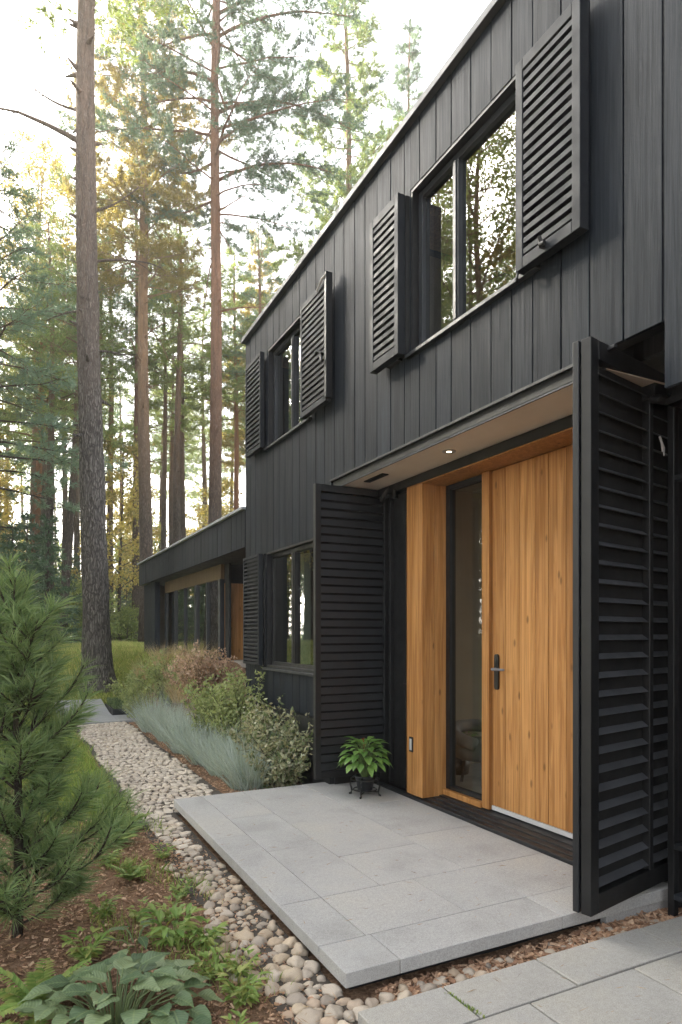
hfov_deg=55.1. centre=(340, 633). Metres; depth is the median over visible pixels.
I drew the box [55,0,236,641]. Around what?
pine tree
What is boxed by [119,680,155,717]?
shrub
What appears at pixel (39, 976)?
fern
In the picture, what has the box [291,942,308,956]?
pebble
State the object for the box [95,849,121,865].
leafy plant
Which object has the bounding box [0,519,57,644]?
young spruce
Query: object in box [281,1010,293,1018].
pebble
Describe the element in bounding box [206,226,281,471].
pine tree
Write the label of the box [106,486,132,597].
young tree
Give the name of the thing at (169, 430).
forest pine
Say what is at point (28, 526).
young spruce
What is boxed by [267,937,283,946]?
pebble
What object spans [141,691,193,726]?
blue grass
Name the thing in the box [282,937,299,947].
pebble
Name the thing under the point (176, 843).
cobble
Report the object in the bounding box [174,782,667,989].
landing
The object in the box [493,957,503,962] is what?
pebble
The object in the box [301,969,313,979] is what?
pebble
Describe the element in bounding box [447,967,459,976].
pebble
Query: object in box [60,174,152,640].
forest pine
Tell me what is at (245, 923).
pebble
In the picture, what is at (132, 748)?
path cobbles
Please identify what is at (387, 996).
pebble
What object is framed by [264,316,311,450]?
window
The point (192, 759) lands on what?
blue grass
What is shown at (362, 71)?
pine tree
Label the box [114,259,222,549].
pine tree
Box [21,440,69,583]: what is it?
forest pine
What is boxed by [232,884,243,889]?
pebble
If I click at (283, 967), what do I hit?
pebble
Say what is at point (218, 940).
pebble
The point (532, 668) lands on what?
front door
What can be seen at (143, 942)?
leafy plant
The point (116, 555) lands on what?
young tree
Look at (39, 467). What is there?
pine tree
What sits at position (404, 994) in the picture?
pebble
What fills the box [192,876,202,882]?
pebble
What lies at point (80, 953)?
leafy plant
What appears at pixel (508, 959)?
pebble
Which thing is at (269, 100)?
pine tree
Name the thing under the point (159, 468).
forest pine
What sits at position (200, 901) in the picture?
path
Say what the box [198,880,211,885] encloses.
pebble
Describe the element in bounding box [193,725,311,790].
blue grass
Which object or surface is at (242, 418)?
forest pine
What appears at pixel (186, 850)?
cobble
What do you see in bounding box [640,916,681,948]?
paver
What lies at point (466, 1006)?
joint moss
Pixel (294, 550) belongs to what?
window
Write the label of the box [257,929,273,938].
pebble
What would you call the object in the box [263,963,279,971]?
pebble
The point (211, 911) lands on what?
pebble
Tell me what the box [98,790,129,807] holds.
fern
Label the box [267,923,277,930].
pebble
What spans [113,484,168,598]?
young tree
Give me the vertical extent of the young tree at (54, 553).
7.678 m
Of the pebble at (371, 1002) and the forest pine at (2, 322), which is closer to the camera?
the pebble at (371, 1002)
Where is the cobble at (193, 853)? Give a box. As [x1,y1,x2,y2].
[188,850,199,856]
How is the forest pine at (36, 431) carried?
on the ground at (362, 993)
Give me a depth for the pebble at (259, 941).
2.98 m
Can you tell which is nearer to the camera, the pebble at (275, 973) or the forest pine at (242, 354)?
the pebble at (275, 973)
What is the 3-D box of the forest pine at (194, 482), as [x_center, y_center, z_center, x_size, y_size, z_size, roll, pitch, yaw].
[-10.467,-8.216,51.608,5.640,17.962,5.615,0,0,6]
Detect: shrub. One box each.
[103,666,153,699]
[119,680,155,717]
[127,647,180,706]
[160,639,242,699]
[176,670,245,737]
[184,665,267,752]
[221,693,290,764]
[241,707,312,788]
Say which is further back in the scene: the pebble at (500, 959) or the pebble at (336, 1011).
the pebble at (500, 959)
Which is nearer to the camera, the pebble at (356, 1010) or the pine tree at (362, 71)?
the pebble at (356, 1010)
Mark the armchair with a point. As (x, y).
(468, 748)
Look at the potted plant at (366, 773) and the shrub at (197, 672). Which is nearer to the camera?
the potted plant at (366, 773)
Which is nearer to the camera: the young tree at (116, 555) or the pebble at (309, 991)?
the pebble at (309, 991)
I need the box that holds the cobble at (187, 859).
[184,857,193,861]
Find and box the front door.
[491,445,572,838]
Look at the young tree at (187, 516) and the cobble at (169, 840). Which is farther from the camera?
the young tree at (187, 516)
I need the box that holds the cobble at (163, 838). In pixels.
[158,836,169,840]
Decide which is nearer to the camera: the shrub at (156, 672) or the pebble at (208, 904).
the pebble at (208, 904)
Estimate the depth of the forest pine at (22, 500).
53.95 m
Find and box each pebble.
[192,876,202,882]
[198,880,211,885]
[199,886,214,893]
[203,908,214,917]
[203,924,215,933]
[204,874,216,880]
[204,901,214,910]
[210,892,224,901]
[210,919,221,925]
[212,870,223,875]
[212,938,221,946]
[214,907,227,912]
[217,915,228,921]
[217,942,229,952]
[218,863,225,867]
[220,909,233,916]
[221,934,233,942]
[224,893,233,897]
[227,918,235,923]
[228,974,241,983]
[229,897,241,903]
[229,941,238,949]
[230,877,240,883]
[230,903,239,911]
[230,950,241,956]
[230,956,239,964]
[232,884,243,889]
[233,930,253,940]
[236,911,244,915]
[239,940,250,947]
[241,922,250,926]
[243,896,253,900]
[243,969,259,977]
[244,945,260,956]
[251,936,266,947]
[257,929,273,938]
[259,954,268,960]
[260,910,271,918]
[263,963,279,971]
[264,981,279,995]
[266,969,280,981]
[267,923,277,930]
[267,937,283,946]
[267,951,278,957]
[272,953,289,963]
[273,944,288,952]
[275,929,283,935]
[275,996,285,1003]
[279,965,291,970]
[279,982,304,996]
[281,967,302,982]
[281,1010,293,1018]
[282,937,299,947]
[286,955,304,967]
[286,992,307,1005]
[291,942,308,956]
[291,1003,307,1014]
[294,1007,322,1023]
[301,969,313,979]
[303,960,320,973]
[303,981,313,987]
[304,987,316,995]
[305,998,320,1007]
[309,994,319,998]
[313,984,321,989]
[316,975,325,981]
[319,1016,337,1023]
[320,995,335,1004]
[321,983,342,997]
[324,1004,343,1019]
[336,997,350,1005]
[336,1020,349,1023]
[343,1010,354,1021]
[346,998,363,1009]
[353,1005,369,1020]
[365,998,378,1007]
[379,992,394,1001]
[396,990,412,999]
[398,983,408,991]
[413,981,424,987]
[421,983,437,992]
[433,976,447,985]
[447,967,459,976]
[454,974,467,982]
[463,968,474,976]
[474,970,486,976]
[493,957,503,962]
[505,956,513,962]
[544,949,555,953]
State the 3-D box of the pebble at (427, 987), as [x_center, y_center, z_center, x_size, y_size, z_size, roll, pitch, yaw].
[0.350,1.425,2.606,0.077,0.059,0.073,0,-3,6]
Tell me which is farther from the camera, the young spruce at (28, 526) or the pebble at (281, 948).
the young spruce at (28, 526)
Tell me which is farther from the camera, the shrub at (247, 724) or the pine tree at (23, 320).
the pine tree at (23, 320)
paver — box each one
[358,987,478,1023]
[444,960,576,1019]
[470,1004,556,1023]
[531,969,681,1023]
[537,928,681,986]
[634,953,681,994]
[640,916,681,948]
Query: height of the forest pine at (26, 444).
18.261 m
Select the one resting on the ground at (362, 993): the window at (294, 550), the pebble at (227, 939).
the pebble at (227, 939)
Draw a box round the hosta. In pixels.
[13,951,222,1023]
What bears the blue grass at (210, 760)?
on the ground at (362, 993)
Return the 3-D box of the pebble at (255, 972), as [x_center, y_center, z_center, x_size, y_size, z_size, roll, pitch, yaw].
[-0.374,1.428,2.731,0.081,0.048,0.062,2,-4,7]
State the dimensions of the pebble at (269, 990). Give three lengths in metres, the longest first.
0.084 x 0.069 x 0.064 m
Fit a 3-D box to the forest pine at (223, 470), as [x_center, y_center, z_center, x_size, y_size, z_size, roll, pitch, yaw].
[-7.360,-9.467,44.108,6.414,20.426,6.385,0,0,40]
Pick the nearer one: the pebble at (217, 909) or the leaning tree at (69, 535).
the pebble at (217, 909)
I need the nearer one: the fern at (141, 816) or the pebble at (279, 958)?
the pebble at (279, 958)
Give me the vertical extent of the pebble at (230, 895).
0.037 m
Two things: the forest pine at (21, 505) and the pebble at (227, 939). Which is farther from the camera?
the forest pine at (21, 505)
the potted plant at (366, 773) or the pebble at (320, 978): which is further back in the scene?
the potted plant at (366, 773)
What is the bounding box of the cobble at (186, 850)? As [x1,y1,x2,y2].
[183,847,193,852]
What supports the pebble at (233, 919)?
on the ground at (362, 993)
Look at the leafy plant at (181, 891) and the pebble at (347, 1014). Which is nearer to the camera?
the pebble at (347, 1014)
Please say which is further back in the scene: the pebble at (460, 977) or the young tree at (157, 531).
the young tree at (157, 531)
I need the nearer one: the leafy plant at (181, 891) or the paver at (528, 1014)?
the paver at (528, 1014)
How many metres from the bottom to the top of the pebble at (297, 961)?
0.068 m
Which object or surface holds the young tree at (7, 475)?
on the ground at (362, 993)
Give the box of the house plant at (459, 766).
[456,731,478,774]
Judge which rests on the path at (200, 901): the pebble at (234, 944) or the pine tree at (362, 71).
the pebble at (234, 944)
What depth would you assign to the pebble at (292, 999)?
2.52 m
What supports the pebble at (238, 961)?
on the ground at (362, 993)
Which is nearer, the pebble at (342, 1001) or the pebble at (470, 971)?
the pebble at (342, 1001)
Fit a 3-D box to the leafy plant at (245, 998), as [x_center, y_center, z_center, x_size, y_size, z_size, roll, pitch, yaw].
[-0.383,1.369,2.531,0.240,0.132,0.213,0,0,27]
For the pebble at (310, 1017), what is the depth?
2.40 m
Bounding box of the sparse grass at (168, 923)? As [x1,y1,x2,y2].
[82,815,291,1002]
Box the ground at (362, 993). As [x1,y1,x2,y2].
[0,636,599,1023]
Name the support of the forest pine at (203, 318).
on the ground at (362, 993)
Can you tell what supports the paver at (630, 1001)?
on the ground at (362, 993)
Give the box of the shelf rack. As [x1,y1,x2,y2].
[649,394,681,916]
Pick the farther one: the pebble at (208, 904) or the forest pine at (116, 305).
the forest pine at (116, 305)
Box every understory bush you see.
[54,587,81,641]
[55,574,129,638]
[111,601,138,641]
[113,605,131,640]
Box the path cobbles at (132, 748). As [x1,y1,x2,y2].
[78,721,212,807]
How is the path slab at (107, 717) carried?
on the ground at (362, 993)
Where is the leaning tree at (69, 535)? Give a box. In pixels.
[2,205,149,639]
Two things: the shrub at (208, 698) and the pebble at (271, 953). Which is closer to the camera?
the pebble at (271, 953)
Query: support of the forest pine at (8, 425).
on the ground at (362, 993)
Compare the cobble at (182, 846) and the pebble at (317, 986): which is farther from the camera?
the cobble at (182, 846)
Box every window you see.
[262,538,312,676]
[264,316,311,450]
[405,75,540,358]
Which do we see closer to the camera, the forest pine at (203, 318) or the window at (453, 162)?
the window at (453, 162)
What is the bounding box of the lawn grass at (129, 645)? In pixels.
[4,639,185,724]
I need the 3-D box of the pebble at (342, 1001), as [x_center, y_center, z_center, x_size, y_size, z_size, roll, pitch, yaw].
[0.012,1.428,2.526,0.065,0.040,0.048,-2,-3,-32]
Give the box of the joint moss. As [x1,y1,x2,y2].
[444,992,484,1018]
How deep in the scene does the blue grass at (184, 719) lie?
8.28 m
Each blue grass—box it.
[116,682,175,732]
[127,698,168,716]
[131,697,191,742]
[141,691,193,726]
[147,696,213,754]
[156,691,195,732]
[162,709,234,766]
[183,716,218,748]
[184,718,245,775]
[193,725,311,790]
[197,719,248,758]
[198,730,260,772]
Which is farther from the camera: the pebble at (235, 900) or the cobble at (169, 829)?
the cobble at (169, 829)
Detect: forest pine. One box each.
[0,167,74,513]
[0,252,19,352]
[0,342,32,502]
[0,411,31,508]
[0,411,59,571]
[4,258,73,543]
[8,356,71,464]
[10,408,70,468]
[13,256,115,577]
[19,122,150,369]
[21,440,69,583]
[31,240,132,614]
[57,222,152,489]
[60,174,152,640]
[71,318,133,442]
[73,106,184,641]
[103,383,132,490]
[104,357,133,603]
[112,151,236,543]
[114,344,209,550]
[125,206,245,538]
[126,303,205,545]
[150,359,201,475]
[150,388,196,528]
[151,418,208,511]
[168,289,243,527]
[185,421,241,523]
[186,341,245,510]
[201,342,245,443]
[222,215,285,382]
[222,294,272,453]
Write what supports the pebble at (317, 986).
on the ground at (362, 993)
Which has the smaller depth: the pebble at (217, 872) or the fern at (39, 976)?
the fern at (39, 976)
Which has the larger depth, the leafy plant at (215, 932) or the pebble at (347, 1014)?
the leafy plant at (215, 932)
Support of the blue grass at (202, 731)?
on the ground at (362, 993)
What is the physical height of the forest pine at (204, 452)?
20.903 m
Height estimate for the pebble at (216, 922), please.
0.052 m
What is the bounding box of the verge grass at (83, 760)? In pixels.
[0,717,150,836]
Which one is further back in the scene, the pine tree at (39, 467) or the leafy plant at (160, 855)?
the pine tree at (39, 467)
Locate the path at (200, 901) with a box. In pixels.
[76,722,357,1023]
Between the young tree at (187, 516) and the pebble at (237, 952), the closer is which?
the pebble at (237, 952)
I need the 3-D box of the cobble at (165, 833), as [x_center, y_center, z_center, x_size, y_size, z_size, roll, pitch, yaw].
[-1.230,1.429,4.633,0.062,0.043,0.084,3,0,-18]
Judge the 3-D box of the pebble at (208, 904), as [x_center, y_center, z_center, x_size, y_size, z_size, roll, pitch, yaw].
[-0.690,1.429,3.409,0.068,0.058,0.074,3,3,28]
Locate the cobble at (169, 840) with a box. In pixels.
[163,838,172,842]
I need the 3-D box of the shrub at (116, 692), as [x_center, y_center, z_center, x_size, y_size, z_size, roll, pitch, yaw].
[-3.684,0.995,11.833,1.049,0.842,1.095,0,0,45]
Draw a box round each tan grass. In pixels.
[127,658,152,678]
[143,640,182,664]
[159,673,186,702]
[166,640,212,665]
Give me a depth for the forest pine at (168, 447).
46.74 m
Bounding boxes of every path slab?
[54,699,117,723]
[113,714,139,721]
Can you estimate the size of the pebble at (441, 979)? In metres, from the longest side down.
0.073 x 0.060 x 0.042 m
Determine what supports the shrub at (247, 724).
on the ground at (362, 993)
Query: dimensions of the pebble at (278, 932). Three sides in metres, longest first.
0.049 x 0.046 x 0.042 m
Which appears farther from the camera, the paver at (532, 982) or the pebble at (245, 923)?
the pebble at (245, 923)
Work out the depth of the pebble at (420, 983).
2.64 m
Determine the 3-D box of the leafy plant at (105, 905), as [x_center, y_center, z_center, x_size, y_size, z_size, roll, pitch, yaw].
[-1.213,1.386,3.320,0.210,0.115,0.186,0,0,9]
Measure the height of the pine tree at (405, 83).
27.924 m
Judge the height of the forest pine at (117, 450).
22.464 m
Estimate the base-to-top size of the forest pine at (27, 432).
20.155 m
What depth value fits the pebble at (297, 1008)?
2.46 m
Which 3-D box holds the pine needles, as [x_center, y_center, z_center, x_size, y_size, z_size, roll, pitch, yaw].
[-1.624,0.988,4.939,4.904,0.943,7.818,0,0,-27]
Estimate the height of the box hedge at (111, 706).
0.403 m
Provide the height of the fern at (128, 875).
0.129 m
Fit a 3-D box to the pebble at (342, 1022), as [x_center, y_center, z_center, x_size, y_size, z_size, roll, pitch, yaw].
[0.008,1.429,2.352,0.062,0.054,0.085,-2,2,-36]
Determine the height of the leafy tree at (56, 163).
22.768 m
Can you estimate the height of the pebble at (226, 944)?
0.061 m
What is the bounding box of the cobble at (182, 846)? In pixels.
[177,844,187,849]
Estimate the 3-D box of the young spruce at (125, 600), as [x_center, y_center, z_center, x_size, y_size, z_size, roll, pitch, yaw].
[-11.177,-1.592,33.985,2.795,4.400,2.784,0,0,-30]
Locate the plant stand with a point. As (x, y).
(361, 791)
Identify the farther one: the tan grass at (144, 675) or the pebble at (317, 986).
the tan grass at (144, 675)
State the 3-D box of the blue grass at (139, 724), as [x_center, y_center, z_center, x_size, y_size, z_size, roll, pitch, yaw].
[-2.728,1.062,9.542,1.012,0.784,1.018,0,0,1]
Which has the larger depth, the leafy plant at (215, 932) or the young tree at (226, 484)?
the young tree at (226, 484)
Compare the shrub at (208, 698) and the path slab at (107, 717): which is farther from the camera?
the path slab at (107, 717)
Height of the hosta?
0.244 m
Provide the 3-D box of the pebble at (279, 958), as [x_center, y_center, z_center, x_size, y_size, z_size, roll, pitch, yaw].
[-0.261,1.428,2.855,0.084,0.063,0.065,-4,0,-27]
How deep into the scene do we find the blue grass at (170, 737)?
7.75 m
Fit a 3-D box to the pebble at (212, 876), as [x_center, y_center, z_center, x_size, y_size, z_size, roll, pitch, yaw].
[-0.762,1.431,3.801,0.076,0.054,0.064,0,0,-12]
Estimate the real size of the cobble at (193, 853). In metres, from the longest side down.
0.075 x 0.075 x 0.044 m
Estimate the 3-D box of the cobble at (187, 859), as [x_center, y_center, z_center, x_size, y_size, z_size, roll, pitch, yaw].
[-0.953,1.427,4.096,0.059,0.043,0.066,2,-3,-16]
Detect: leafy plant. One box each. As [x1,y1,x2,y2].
[59,926,115,960]
[83,891,123,920]
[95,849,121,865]
[100,919,169,954]
[127,896,153,921]
[135,902,207,950]
[149,842,175,859]
[154,893,185,921]
[168,876,192,898]
[181,916,228,950]
[187,946,232,980]
[214,962,271,1009]
[220,1009,257,1023]
[226,944,261,978]
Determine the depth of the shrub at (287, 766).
5.91 m
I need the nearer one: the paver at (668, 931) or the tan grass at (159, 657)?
the paver at (668, 931)
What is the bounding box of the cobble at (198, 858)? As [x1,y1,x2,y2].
[194,856,203,859]
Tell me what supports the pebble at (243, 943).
on the ground at (362, 993)
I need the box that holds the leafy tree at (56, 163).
[0,120,118,583]
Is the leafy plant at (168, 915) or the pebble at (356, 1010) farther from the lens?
the leafy plant at (168, 915)
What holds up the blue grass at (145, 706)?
on the ground at (362, 993)
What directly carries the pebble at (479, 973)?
on the ground at (362, 993)
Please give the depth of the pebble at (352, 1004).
2.49 m
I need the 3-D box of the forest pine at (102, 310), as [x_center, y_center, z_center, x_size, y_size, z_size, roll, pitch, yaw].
[-9.860,-9.686,25.485,5.035,20.820,5.044,0,0,10]
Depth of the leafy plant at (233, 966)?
2.73 m
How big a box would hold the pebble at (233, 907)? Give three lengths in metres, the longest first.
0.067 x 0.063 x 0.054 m
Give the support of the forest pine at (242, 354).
on the ground at (362, 993)
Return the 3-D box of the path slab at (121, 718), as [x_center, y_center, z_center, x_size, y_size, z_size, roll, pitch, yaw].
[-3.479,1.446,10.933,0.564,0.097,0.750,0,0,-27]
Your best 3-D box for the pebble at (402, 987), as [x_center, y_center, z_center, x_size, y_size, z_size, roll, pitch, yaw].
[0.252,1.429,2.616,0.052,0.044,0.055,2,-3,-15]
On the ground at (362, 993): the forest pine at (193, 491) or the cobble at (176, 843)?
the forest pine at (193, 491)
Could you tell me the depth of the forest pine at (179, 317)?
26.40 m
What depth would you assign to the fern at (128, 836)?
4.40 m
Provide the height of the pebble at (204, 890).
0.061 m
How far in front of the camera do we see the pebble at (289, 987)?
2.59 m
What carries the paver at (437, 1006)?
on the ground at (362, 993)
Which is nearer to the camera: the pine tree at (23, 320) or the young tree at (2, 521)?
the pine tree at (23, 320)
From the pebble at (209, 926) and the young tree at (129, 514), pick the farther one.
the young tree at (129, 514)
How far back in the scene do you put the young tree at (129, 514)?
24.35 m
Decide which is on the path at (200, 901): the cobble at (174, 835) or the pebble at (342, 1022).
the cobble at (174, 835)
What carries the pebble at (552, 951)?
on the ground at (362, 993)
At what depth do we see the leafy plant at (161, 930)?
2.98 m
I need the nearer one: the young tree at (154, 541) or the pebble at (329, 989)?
the pebble at (329, 989)
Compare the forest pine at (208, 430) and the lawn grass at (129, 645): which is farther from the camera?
the forest pine at (208, 430)
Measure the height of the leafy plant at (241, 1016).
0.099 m
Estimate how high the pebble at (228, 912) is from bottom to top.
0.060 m
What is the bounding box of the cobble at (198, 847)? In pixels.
[194,845,202,851]
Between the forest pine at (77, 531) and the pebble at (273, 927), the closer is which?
the pebble at (273, 927)
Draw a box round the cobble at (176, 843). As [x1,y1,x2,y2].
[171,841,181,844]
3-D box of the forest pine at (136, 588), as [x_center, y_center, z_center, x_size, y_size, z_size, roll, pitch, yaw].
[-8.689,-10.683,27.184,4.819,22.792,5.221,0,0,-36]
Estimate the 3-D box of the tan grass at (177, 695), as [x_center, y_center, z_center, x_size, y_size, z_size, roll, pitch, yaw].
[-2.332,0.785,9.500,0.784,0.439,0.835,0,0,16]
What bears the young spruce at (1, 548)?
on the ground at (362, 993)
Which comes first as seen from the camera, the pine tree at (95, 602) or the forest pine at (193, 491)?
the pine tree at (95, 602)
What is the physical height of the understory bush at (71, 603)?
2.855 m
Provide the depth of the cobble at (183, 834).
4.60 m
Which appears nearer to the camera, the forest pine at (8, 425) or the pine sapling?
the pine sapling
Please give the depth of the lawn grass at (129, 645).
15.02 m
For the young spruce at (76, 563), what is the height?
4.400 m
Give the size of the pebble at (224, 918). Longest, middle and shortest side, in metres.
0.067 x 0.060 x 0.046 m
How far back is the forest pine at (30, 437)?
41.75 m
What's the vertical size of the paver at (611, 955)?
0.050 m
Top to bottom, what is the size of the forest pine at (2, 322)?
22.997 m
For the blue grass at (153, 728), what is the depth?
8.64 m
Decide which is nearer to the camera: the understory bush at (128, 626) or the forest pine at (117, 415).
the understory bush at (128, 626)
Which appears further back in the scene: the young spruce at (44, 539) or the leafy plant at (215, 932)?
the young spruce at (44, 539)
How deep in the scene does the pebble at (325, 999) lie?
2.52 m
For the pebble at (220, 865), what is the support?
on the ground at (362, 993)
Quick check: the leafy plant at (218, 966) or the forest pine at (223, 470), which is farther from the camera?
the forest pine at (223, 470)
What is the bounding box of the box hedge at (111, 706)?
[105,697,125,714]
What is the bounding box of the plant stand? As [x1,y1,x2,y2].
[349,775,380,798]
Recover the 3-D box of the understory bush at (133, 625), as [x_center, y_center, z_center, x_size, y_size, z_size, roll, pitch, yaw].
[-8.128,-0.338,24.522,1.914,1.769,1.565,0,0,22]
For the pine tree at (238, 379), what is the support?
on the ground at (362, 993)
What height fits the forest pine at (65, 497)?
19.916 m
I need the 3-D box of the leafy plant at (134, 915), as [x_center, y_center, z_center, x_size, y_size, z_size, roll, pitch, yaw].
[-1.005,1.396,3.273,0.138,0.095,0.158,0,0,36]
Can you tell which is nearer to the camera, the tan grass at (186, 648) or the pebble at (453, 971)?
the pebble at (453, 971)
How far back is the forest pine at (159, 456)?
44.10 m
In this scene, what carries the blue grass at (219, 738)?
on the ground at (362, 993)
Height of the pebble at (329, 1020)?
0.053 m
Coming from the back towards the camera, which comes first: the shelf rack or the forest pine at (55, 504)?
the forest pine at (55, 504)
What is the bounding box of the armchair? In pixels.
[456,719,481,787]
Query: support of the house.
on the ground at (362, 993)
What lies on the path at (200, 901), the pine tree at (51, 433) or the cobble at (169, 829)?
the cobble at (169, 829)
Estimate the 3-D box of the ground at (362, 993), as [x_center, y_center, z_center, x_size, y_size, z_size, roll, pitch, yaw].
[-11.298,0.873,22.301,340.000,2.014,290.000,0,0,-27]
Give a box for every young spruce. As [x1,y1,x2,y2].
[0,512,22,639]
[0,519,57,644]
[7,507,61,636]
[18,510,81,643]
[60,552,81,640]
[113,564,131,638]
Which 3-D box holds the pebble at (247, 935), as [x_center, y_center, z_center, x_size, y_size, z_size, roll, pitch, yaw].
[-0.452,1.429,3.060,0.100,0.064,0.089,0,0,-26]
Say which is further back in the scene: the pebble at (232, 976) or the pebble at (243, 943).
the pebble at (243, 943)
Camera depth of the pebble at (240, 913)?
3.31 m
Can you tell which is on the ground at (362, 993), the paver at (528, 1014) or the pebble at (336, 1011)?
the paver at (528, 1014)
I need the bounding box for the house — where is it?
[137,0,681,916]
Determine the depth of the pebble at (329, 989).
2.58 m
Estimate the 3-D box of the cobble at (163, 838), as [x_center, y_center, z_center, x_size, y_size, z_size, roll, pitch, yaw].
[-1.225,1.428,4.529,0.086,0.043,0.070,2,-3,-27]
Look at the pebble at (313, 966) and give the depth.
2.76 m
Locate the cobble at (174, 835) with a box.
[169,834,180,838]
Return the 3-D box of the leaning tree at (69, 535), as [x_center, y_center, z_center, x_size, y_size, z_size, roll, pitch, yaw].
[-9.428,-7.577,23.282,4.768,16.473,5.613,0,0,-27]
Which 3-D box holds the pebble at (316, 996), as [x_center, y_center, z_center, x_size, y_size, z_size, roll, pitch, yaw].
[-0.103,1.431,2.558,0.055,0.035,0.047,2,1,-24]
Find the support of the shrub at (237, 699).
on the ground at (362, 993)
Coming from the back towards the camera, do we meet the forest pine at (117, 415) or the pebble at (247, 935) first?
the forest pine at (117, 415)
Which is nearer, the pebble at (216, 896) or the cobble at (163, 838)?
the pebble at (216, 896)
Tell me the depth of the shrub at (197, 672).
8.63 m
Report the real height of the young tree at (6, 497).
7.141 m
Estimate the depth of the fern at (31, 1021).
2.29 m
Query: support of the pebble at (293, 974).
on the path at (200, 901)
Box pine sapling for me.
[0,546,156,937]
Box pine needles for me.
[0,740,681,1023]
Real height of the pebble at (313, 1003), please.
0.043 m
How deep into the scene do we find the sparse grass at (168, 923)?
3.10 m
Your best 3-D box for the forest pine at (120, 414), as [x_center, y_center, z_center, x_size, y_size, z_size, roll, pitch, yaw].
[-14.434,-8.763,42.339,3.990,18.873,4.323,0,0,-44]
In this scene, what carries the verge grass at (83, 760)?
on the ground at (362, 993)
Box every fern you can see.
[0,958,91,1017]
[0,1005,57,1023]
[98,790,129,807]
[104,825,143,845]
[106,857,150,880]
[117,812,152,829]
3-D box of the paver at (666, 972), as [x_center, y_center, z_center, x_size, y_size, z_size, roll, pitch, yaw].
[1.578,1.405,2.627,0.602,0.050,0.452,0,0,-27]
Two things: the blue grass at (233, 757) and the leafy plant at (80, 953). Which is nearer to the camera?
the leafy plant at (80, 953)
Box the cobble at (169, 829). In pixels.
[164,827,174,831]
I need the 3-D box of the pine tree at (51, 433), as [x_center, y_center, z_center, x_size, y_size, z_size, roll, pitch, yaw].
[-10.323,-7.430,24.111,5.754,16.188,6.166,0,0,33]
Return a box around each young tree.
[0,402,30,561]
[0,459,29,570]
[0,477,28,579]
[21,511,61,583]
[71,431,167,640]
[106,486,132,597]
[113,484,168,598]
[113,535,131,610]
[114,516,167,605]
[185,501,207,535]
[188,522,207,534]
[196,477,243,524]
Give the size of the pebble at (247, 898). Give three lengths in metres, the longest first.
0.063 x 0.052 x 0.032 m
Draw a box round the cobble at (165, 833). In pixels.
[163,831,171,835]
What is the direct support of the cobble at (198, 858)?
on the path at (200, 901)
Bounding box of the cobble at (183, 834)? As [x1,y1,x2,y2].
[179,831,190,836]
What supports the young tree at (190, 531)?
on the ground at (362, 993)
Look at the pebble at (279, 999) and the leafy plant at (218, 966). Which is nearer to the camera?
the pebble at (279, 999)
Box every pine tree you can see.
[0,0,200,692]
[0,129,134,529]
[0,206,137,639]
[0,281,120,593]
[52,0,391,524]
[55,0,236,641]
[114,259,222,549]
[184,246,257,509]
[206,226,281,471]
[259,0,403,303]
[380,18,424,143]
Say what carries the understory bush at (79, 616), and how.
on the ground at (362, 993)
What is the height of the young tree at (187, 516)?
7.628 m
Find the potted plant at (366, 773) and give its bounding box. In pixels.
[337,736,391,790]
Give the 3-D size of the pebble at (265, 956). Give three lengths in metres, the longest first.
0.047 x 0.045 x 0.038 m
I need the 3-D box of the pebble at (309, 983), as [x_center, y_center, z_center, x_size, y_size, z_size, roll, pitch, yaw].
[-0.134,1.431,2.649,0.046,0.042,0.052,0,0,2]
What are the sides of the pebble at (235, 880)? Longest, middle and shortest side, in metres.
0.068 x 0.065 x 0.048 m
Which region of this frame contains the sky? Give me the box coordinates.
[0,0,490,611]
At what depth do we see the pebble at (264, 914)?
3.28 m
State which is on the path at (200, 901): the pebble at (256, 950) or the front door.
the pebble at (256, 950)
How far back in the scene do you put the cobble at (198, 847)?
4.29 m

